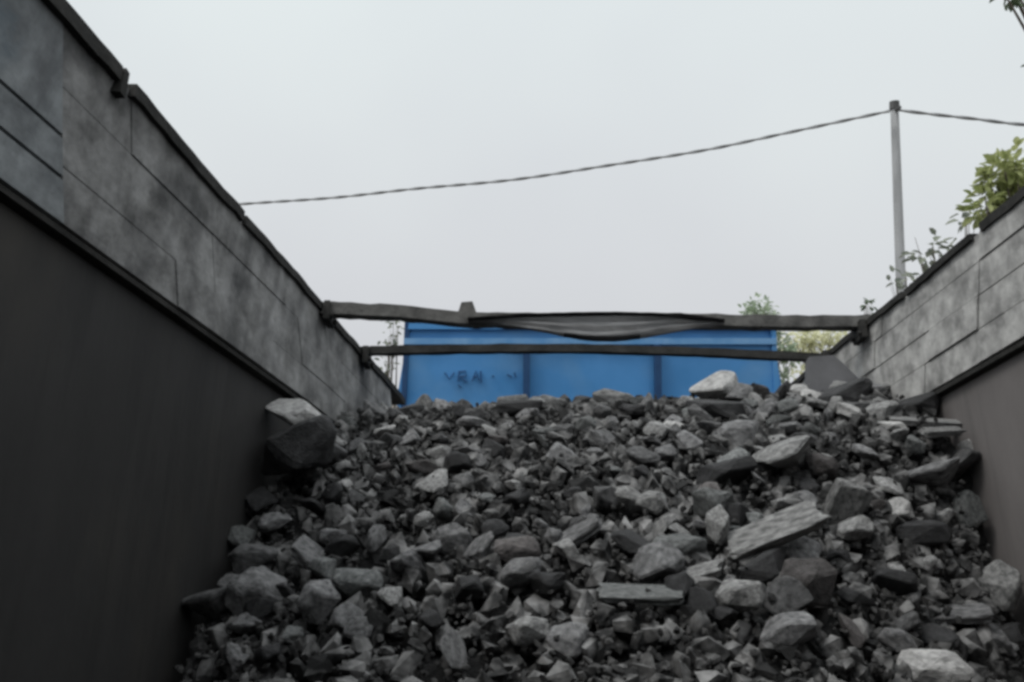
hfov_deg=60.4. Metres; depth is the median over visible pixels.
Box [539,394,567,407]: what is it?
coal lump
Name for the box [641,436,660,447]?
coal lump
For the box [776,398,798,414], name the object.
coal lump
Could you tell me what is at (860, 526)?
coal lump
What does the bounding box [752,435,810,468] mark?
coal lump
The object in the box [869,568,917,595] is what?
coal lump
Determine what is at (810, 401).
coal lump
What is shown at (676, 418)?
coal lump
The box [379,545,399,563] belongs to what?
coal lump
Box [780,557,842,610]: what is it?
coal lump
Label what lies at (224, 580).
coal lump
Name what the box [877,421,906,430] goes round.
coal lump
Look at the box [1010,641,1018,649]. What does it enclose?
coal lump
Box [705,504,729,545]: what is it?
coal lump
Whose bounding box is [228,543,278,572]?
coal lump
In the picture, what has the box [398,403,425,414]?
coal lump
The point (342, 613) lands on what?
coal lump
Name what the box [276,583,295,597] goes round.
coal lump
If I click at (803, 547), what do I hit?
coal lump
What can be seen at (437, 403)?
coal lump
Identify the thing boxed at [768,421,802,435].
coal lump
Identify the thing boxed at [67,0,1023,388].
sky
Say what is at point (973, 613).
coal lump
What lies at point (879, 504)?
coal lump
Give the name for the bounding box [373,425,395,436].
coal lump
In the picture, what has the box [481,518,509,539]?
coal lump
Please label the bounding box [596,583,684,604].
coal lump
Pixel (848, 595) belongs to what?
coal lump
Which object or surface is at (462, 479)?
coal lump
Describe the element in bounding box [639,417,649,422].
coal lump
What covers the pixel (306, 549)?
coal lump
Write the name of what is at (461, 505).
coal lump
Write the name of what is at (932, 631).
coal lump
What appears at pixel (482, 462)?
coal lump
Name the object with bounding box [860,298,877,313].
dusty shrub
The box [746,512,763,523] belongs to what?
coal lump
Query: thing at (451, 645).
coal lump
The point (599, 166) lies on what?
overhead cable
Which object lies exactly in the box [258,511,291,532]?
coal lump
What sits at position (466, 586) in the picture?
coal lump
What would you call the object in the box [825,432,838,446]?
coal lump
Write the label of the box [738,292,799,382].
slender tree
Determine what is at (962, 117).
overhead cable
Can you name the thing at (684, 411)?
coal lump
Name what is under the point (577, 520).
coal lump
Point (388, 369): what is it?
thin sapling
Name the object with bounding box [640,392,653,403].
coal lump
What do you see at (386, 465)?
coal lump
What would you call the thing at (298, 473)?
coal lump
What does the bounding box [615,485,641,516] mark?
coal lump
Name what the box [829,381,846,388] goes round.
coal lump
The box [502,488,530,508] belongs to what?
coal lump
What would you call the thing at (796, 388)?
coal lump
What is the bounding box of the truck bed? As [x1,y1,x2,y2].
[0,0,1023,681]
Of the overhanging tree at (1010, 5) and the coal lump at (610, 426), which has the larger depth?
the overhanging tree at (1010, 5)
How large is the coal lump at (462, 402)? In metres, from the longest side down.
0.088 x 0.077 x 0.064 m
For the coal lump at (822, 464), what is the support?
on the coal rubble
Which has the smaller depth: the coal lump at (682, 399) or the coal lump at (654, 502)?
the coal lump at (654, 502)
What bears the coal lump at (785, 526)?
on the coal rubble
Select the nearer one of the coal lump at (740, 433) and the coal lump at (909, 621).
the coal lump at (909, 621)
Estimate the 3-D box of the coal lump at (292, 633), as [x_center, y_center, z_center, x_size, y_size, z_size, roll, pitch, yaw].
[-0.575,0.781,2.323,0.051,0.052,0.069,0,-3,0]
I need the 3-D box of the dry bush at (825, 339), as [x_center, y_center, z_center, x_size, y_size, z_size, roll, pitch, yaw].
[6.980,1.861,19.147,2.554,4.722,1.269,0,-3,0]
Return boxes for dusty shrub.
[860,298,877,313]
[886,265,919,296]
[898,201,987,272]
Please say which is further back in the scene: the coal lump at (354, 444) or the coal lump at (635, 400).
the coal lump at (635, 400)
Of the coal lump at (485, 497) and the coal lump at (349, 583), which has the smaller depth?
the coal lump at (349, 583)
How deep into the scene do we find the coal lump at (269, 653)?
2.23 m
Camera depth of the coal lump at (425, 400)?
3.90 m
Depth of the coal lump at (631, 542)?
2.51 m
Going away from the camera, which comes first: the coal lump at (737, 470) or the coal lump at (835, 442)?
the coal lump at (737, 470)
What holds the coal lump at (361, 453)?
on the coal rubble
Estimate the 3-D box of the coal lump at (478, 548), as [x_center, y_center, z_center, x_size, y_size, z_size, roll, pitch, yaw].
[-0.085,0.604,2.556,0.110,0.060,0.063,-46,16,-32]
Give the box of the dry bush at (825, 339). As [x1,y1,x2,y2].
[780,331,848,381]
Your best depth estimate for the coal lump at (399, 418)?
3.60 m
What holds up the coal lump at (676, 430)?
on the coal rubble
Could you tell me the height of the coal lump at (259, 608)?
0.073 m
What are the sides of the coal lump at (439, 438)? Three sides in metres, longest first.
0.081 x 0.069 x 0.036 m
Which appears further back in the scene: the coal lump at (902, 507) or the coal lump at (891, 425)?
the coal lump at (891, 425)
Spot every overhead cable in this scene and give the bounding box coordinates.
[239,110,889,204]
[899,109,1023,125]
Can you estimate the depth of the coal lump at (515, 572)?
2.39 m
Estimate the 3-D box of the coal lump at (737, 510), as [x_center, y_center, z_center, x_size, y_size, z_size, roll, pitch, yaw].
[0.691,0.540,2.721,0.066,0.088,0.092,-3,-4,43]
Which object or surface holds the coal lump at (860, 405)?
on the coal rubble
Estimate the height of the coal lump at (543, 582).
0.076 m
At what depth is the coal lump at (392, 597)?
2.37 m
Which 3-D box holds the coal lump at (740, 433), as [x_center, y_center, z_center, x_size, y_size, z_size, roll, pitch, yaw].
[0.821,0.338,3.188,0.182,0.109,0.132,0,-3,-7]
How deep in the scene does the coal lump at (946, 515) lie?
2.85 m
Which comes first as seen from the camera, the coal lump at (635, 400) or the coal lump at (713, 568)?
the coal lump at (713, 568)
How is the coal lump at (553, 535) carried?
on the coal rubble
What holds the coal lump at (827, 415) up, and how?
on the coal rubble
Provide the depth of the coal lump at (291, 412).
3.07 m
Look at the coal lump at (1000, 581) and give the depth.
2.72 m
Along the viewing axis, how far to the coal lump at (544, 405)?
3.70 m
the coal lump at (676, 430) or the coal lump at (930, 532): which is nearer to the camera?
the coal lump at (930, 532)
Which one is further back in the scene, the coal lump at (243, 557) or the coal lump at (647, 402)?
the coal lump at (647, 402)
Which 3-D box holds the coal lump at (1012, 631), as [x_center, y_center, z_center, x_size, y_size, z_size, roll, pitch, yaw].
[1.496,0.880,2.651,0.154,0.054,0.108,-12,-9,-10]
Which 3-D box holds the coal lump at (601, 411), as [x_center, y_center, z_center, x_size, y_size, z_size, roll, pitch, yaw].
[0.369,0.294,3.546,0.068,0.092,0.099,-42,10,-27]
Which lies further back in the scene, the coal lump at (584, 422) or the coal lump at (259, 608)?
the coal lump at (584, 422)
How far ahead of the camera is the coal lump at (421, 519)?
2.71 m
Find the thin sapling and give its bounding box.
[374,321,404,407]
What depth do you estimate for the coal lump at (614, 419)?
3.46 m
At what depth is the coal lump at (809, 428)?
3.16 m
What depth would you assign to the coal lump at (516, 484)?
2.88 m
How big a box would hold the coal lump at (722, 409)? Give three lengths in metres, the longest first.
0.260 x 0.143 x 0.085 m
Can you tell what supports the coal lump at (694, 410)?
on the coal rubble
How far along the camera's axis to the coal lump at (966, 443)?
3.07 m
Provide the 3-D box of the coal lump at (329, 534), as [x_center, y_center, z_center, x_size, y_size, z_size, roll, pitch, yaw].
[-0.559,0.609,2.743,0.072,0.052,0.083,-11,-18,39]
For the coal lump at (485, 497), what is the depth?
2.83 m
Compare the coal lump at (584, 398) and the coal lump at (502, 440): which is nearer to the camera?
the coal lump at (502, 440)
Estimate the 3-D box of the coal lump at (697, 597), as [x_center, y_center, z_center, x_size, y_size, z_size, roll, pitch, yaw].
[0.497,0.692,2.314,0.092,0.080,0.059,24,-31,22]
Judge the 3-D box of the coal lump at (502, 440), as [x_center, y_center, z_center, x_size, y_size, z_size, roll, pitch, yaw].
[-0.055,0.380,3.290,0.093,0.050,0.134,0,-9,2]
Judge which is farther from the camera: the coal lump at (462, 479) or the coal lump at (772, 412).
the coal lump at (772, 412)
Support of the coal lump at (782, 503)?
on the coal rubble
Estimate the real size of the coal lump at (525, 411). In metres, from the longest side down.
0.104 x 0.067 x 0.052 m
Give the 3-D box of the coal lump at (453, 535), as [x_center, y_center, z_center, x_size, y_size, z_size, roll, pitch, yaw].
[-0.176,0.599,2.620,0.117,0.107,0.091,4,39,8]
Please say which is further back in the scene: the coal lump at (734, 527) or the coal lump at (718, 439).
the coal lump at (718, 439)
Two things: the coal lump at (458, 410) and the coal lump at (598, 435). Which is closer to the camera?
the coal lump at (598, 435)
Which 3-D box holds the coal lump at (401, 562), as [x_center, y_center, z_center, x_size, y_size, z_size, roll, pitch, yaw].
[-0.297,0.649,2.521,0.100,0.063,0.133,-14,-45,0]
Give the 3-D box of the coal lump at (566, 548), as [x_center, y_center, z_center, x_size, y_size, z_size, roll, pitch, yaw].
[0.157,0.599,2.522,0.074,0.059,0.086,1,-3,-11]
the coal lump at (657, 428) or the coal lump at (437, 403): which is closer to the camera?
the coal lump at (657, 428)
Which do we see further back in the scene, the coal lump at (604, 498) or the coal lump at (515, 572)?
the coal lump at (604, 498)
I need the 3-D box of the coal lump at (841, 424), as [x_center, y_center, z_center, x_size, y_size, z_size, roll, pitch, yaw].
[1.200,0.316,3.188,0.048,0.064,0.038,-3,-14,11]
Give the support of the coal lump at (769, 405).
on the coal rubble
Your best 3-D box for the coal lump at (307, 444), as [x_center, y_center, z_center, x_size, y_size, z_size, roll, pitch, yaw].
[-0.734,0.355,3.014,0.284,0.193,0.199,-6,-3,12]
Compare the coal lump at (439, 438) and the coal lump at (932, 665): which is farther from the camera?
the coal lump at (439, 438)
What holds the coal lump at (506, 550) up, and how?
on the coal rubble
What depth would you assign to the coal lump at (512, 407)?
3.65 m
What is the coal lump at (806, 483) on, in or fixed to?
on the coal rubble
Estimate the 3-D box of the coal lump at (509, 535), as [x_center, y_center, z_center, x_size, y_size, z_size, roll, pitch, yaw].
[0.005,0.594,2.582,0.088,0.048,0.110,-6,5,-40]
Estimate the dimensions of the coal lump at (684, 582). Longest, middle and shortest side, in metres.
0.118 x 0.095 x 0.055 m
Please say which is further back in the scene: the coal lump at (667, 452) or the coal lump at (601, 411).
the coal lump at (601, 411)
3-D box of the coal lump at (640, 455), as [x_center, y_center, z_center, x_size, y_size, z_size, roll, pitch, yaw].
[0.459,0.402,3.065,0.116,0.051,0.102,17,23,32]
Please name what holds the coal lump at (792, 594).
on the coal rubble
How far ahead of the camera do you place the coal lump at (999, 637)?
2.51 m
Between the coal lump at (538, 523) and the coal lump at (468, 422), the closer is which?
the coal lump at (538, 523)
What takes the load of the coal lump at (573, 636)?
on the coal rubble
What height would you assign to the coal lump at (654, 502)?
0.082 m
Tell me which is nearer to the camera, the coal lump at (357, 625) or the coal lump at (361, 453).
the coal lump at (357, 625)
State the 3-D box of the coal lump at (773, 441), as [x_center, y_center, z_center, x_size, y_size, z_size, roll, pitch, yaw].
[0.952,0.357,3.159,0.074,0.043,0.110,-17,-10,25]
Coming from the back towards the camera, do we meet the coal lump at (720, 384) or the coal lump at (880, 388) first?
the coal lump at (720, 384)
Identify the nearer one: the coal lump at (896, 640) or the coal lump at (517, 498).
the coal lump at (896, 640)
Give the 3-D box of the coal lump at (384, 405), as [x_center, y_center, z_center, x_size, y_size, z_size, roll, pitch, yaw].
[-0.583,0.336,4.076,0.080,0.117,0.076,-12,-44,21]
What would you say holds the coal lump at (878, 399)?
on the coal rubble
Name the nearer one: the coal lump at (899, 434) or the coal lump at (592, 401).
the coal lump at (899, 434)
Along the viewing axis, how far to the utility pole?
17.13 m
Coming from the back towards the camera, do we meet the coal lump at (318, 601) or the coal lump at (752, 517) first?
the coal lump at (752, 517)
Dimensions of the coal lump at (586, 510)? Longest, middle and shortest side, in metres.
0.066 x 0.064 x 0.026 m
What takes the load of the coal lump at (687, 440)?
on the coal rubble
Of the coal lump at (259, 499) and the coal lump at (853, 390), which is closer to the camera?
the coal lump at (259, 499)
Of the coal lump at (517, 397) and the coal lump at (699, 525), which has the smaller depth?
the coal lump at (699, 525)
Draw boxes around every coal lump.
[181,587,229,622]
[216,573,239,587]
[225,566,286,615]
[225,640,248,672]
[228,525,255,548]
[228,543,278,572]
[230,612,261,633]
[243,597,280,619]
[245,486,277,517]
[253,642,283,672]
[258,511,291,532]
[262,414,336,475]
[265,398,321,425]
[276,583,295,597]
[282,625,303,643]
[291,534,327,576]
[293,468,318,475]
[297,579,340,624]
[298,497,324,515]
[301,469,319,483]
[308,557,335,582]
[319,528,346,544]
[321,482,342,503]
[324,534,360,557]
[329,443,347,464]
[329,602,364,629]
[333,568,383,598]
[334,417,357,428]
[341,479,353,491]
[343,616,373,639]
[348,437,367,454]
[348,489,365,507]
[356,443,369,459]
[363,399,386,415]
[367,524,386,552]
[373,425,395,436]
[374,461,391,471]
[377,586,402,608]
[378,433,402,448]
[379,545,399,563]
[380,402,388,409]
[388,407,404,418]
[389,551,425,574]
[393,414,412,427]
[397,429,420,445]
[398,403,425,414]
[401,540,441,558]
[405,459,438,476]
[413,511,433,534]
[414,468,447,491]
[415,394,432,406]
[417,609,444,628]
[424,498,453,521]
[426,445,451,458]
[429,433,448,445]
[432,398,451,415]
[433,522,472,557]
[438,628,467,670]
[443,451,471,476]
[451,446,487,454]
[451,574,484,605]
[452,399,468,408]
[452,472,473,490]
[453,404,470,417]
[454,498,472,515]
[456,416,489,430]
[463,531,493,563]
[464,408,489,420]
[467,452,487,467]
[477,492,495,502]
[478,401,488,409]
[481,424,497,435]
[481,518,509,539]
[482,439,505,459]
[482,508,499,519]
[487,435,508,445]
[493,535,540,564]
[495,400,542,415]
[496,394,528,403]
[497,616,549,646]
[498,557,541,593]
[501,422,512,429]
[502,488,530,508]
[503,533,525,538]
[504,479,521,490]
[515,408,538,419]
[521,572,566,597]
[528,396,546,408]
[530,409,538,414]
[531,426,556,436]
[532,518,549,529]
[537,434,548,447]
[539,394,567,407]
[543,527,562,543]
[545,622,588,659]
[546,442,577,462]
[552,538,579,557]
[553,424,575,429]
[556,513,601,553]
[559,394,570,401]
[560,413,573,423]
[561,486,581,498]
[569,515,599,542]
[573,395,591,402]
[575,416,596,435]
[580,503,590,515]
[585,447,603,455]
[589,398,598,405]
[589,429,615,444]
[592,388,633,404]
[592,404,611,419]
[593,486,618,513]
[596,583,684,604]
[605,416,618,422]
[605,421,617,432]
[609,466,621,475]
[610,528,649,556]
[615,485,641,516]
[618,404,651,419]
[626,446,660,464]
[628,397,642,404]
[632,541,684,583]
[633,465,649,477]
[634,490,670,515]
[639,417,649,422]
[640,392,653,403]
[640,395,653,412]
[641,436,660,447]
[643,421,670,439]
[652,515,672,539]
[652,533,706,555]
[654,444,678,460]
[663,414,682,422]
[664,418,683,426]
[664,572,694,606]
[668,426,680,435]
[668,523,690,534]
[675,558,722,577]
[676,396,693,408]
[677,430,702,450]
[681,407,688,422]
[686,399,753,419]
[686,520,706,533]
[686,586,717,617]
[687,404,713,420]
[689,370,737,400]
[689,487,733,520]
[696,421,722,435]
[696,455,756,488]
[697,482,720,490]
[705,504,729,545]
[708,435,730,444]
[709,605,738,623]
[712,420,759,447]
[714,501,831,565]
[715,578,767,613]
[717,446,750,461]
[725,383,753,401]
[725,502,750,525]
[730,526,741,530]
[739,546,787,582]
[741,399,757,407]
[744,405,754,415]
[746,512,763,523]
[749,398,777,418]
[750,471,765,485]
[751,382,769,399]
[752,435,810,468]
[753,446,762,451]
[760,611,817,655]
[762,576,812,613]
[766,415,792,427]
[767,409,777,416]
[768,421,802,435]
[768,434,785,444]
[768,497,803,509]
[774,380,790,399]
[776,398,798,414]
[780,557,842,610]
[787,536,822,558]
[789,384,808,394]
[790,432,818,445]
[791,490,817,504]
[798,478,818,494]
[799,422,823,435]
[800,389,820,402]
[805,395,827,407]
[805,452,839,479]
[818,377,872,411]
[820,478,872,524]
[821,408,828,422]
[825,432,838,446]
[826,548,851,561]
[827,396,842,415]
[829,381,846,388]
[836,402,861,420]
[836,420,849,435]
[836,514,887,540]
[836,586,877,605]
[838,613,865,647]
[843,402,868,410]
[851,444,878,458]
[859,396,875,400]
[859,401,898,426]
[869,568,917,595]
[870,383,892,399]
[870,499,885,510]
[871,397,888,403]
[872,476,905,497]
[876,627,917,652]
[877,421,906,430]
[880,384,890,389]
[886,561,905,570]
[888,416,961,426]
[889,428,908,440]
[889,497,914,519]
[894,391,941,413]
[894,611,921,631]
[896,520,951,545]
[896,649,974,681]
[903,589,921,611]
[905,435,926,454]
[907,457,959,485]
[917,426,966,437]
[918,555,937,573]
[918,623,961,650]
[920,603,993,624]
[936,508,956,523]
[952,447,980,479]
[952,490,987,529]
[954,624,970,628]
[957,439,972,448]
[977,559,1023,611]
[987,623,1016,656]
[999,622,1022,643]
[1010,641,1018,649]
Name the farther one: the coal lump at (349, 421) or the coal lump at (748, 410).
the coal lump at (349, 421)
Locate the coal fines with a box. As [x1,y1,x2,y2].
[203,410,1021,681]
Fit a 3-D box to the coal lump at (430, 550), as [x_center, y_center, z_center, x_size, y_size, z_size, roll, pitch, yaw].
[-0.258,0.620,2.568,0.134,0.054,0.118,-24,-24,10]
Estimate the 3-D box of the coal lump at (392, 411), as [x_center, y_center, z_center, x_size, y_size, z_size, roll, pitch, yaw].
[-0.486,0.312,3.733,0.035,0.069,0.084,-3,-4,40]
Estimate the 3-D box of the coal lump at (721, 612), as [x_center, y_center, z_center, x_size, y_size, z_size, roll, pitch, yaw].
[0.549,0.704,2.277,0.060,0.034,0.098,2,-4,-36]
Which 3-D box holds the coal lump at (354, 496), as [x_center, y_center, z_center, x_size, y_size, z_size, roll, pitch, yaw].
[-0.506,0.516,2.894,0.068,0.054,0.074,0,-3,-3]
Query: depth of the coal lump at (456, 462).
3.04 m
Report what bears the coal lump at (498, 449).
on the coal rubble
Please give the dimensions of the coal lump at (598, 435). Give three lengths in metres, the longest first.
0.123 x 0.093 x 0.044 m
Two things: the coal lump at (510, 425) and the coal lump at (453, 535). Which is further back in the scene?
the coal lump at (510, 425)
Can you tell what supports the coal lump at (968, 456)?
on the coal fines
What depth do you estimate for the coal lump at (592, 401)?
3.67 m
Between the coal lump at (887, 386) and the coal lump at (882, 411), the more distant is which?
the coal lump at (887, 386)
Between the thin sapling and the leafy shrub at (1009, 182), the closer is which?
the leafy shrub at (1009, 182)
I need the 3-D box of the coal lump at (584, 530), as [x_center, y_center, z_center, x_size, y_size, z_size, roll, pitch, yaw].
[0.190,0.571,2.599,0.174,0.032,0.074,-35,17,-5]
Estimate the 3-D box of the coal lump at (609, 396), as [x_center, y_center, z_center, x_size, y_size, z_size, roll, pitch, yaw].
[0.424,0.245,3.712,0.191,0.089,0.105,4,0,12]
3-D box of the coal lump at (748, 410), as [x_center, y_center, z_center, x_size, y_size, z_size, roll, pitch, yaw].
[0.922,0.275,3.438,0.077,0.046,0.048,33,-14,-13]
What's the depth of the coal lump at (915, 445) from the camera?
3.07 m
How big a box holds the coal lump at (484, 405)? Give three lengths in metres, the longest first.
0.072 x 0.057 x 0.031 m
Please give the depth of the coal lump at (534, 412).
3.55 m
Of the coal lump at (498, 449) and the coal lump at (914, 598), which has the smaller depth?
the coal lump at (914, 598)
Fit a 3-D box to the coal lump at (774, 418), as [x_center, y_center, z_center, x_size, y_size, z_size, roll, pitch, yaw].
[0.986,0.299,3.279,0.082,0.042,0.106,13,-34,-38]
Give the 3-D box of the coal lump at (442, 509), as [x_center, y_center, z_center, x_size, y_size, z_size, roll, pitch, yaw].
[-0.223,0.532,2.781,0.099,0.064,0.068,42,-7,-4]
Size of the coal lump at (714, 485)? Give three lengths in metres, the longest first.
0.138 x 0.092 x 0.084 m
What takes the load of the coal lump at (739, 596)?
on the coal rubble
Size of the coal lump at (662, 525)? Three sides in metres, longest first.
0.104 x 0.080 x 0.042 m
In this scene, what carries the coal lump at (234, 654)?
on the coal rubble
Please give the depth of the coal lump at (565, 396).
3.85 m
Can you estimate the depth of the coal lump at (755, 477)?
2.89 m
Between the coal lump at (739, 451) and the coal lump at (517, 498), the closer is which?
the coal lump at (517, 498)
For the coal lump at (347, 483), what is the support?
on the coal rubble
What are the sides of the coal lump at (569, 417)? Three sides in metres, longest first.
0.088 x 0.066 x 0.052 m
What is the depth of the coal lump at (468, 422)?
3.44 m
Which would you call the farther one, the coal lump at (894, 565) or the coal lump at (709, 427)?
the coal lump at (709, 427)
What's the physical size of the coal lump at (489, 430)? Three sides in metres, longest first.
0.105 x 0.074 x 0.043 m
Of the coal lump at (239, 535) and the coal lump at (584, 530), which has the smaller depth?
the coal lump at (584, 530)
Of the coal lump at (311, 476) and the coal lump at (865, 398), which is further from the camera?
the coal lump at (865, 398)
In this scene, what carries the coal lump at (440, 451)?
on the coal rubble
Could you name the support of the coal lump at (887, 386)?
on the coal rubble
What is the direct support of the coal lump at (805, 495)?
on the coal rubble
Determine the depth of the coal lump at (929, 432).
3.07 m
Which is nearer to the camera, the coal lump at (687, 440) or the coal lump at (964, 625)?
the coal lump at (964, 625)
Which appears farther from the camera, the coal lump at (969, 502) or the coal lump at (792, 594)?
the coal lump at (969, 502)
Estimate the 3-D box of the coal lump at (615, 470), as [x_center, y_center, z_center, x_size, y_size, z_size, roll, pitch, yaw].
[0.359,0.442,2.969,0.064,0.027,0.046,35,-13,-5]
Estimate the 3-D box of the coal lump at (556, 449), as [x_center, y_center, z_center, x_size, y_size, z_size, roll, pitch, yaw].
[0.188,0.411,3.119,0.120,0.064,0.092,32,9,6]
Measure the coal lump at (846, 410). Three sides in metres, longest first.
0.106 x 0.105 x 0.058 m
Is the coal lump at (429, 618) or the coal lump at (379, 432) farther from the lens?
the coal lump at (379, 432)
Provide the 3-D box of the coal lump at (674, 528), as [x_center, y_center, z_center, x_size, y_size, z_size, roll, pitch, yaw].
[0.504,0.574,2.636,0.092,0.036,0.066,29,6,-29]
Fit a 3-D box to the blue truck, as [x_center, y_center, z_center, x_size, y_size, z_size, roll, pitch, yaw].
[0.512,1.837,9.067,2.594,3.545,6.850,0,-3,0]
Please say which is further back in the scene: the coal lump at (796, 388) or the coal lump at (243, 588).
the coal lump at (796, 388)
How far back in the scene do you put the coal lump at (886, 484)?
2.90 m
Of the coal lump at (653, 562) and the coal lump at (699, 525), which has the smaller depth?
the coal lump at (653, 562)
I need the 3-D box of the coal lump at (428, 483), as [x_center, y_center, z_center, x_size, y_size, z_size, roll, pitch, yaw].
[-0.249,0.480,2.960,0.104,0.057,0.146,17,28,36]
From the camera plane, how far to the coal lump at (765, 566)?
2.46 m
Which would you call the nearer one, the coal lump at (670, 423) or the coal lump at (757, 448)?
the coal lump at (757, 448)
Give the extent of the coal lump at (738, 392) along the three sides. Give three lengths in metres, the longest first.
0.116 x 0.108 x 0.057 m
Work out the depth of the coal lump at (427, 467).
3.00 m
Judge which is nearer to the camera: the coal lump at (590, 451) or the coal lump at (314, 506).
the coal lump at (314, 506)
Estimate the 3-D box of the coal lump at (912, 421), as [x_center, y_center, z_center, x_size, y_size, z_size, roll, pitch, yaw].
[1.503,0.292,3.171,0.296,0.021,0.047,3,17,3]
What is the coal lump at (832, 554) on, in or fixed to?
on the coal rubble
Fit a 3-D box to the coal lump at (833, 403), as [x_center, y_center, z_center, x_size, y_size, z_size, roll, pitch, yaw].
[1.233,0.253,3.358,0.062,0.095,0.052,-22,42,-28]
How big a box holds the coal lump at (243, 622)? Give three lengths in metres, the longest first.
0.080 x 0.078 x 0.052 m
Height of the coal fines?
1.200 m
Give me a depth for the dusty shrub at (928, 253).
5.36 m
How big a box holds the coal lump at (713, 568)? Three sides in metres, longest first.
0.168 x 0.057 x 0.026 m
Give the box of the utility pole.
[889,100,905,294]
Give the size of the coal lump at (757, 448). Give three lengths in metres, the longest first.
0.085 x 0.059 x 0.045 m
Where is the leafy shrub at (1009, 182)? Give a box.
[954,136,1023,229]
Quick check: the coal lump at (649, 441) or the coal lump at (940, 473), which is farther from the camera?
the coal lump at (649, 441)
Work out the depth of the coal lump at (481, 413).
3.57 m
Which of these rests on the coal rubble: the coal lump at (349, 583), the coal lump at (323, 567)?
the coal lump at (323, 567)
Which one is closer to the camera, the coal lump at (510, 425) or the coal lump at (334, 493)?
the coal lump at (334, 493)
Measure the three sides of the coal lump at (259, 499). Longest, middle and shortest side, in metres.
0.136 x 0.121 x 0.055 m
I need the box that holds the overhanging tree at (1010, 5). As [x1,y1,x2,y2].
[989,0,1023,66]
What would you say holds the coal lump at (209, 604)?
on the coal rubble
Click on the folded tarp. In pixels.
(606, 326)
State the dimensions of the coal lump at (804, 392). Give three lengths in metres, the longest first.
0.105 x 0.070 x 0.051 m
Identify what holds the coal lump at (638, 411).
on the coal rubble
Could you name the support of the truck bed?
on the chassis
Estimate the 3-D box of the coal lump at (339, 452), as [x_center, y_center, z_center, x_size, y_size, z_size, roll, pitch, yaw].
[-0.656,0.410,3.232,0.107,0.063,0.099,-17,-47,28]
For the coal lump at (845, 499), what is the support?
on the coal rubble
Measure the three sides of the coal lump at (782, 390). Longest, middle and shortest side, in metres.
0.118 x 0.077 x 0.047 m
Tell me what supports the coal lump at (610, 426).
on the coal rubble
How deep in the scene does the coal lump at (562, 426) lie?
3.37 m
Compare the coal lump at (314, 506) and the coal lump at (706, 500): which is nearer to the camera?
the coal lump at (706, 500)
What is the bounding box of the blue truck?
[397,322,780,407]
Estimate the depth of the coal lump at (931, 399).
3.25 m
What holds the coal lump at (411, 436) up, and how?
on the coal fines
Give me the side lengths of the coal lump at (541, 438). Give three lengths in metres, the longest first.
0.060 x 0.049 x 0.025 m
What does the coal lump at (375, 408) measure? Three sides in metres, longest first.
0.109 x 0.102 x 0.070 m
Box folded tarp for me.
[468,312,724,341]
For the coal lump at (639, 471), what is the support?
on the coal rubble
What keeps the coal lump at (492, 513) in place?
on the coal rubble
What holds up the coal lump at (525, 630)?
on the coal rubble
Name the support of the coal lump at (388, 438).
on the coal rubble
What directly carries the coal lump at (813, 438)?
on the coal rubble
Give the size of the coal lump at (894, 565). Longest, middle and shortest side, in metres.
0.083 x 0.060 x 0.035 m
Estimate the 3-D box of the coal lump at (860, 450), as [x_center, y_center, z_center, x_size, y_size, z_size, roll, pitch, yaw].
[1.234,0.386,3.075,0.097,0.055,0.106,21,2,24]
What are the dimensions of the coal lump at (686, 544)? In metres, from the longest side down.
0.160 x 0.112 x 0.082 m
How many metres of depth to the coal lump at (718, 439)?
3.15 m
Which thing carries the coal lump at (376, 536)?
on the coal rubble
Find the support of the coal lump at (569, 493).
on the coal rubble
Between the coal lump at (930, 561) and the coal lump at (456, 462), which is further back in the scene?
the coal lump at (456, 462)
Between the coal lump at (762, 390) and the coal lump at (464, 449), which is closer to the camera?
the coal lump at (464, 449)
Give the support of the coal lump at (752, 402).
on the coal rubble
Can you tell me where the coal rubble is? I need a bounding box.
[173,388,1023,681]
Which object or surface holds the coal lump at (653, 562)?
on the coal rubble
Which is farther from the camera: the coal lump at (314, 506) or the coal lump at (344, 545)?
the coal lump at (314, 506)
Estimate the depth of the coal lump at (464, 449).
3.12 m
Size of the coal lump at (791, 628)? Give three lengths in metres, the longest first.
0.151 x 0.112 x 0.094 m
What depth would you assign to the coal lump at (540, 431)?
3.33 m
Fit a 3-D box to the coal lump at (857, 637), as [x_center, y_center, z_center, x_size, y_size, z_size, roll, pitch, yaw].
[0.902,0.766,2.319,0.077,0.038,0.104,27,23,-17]
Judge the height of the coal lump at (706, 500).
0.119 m
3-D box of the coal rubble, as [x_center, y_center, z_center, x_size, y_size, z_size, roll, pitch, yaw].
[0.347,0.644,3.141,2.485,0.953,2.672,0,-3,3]
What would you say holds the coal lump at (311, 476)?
on the coal rubble
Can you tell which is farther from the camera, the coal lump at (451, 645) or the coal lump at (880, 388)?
the coal lump at (880, 388)

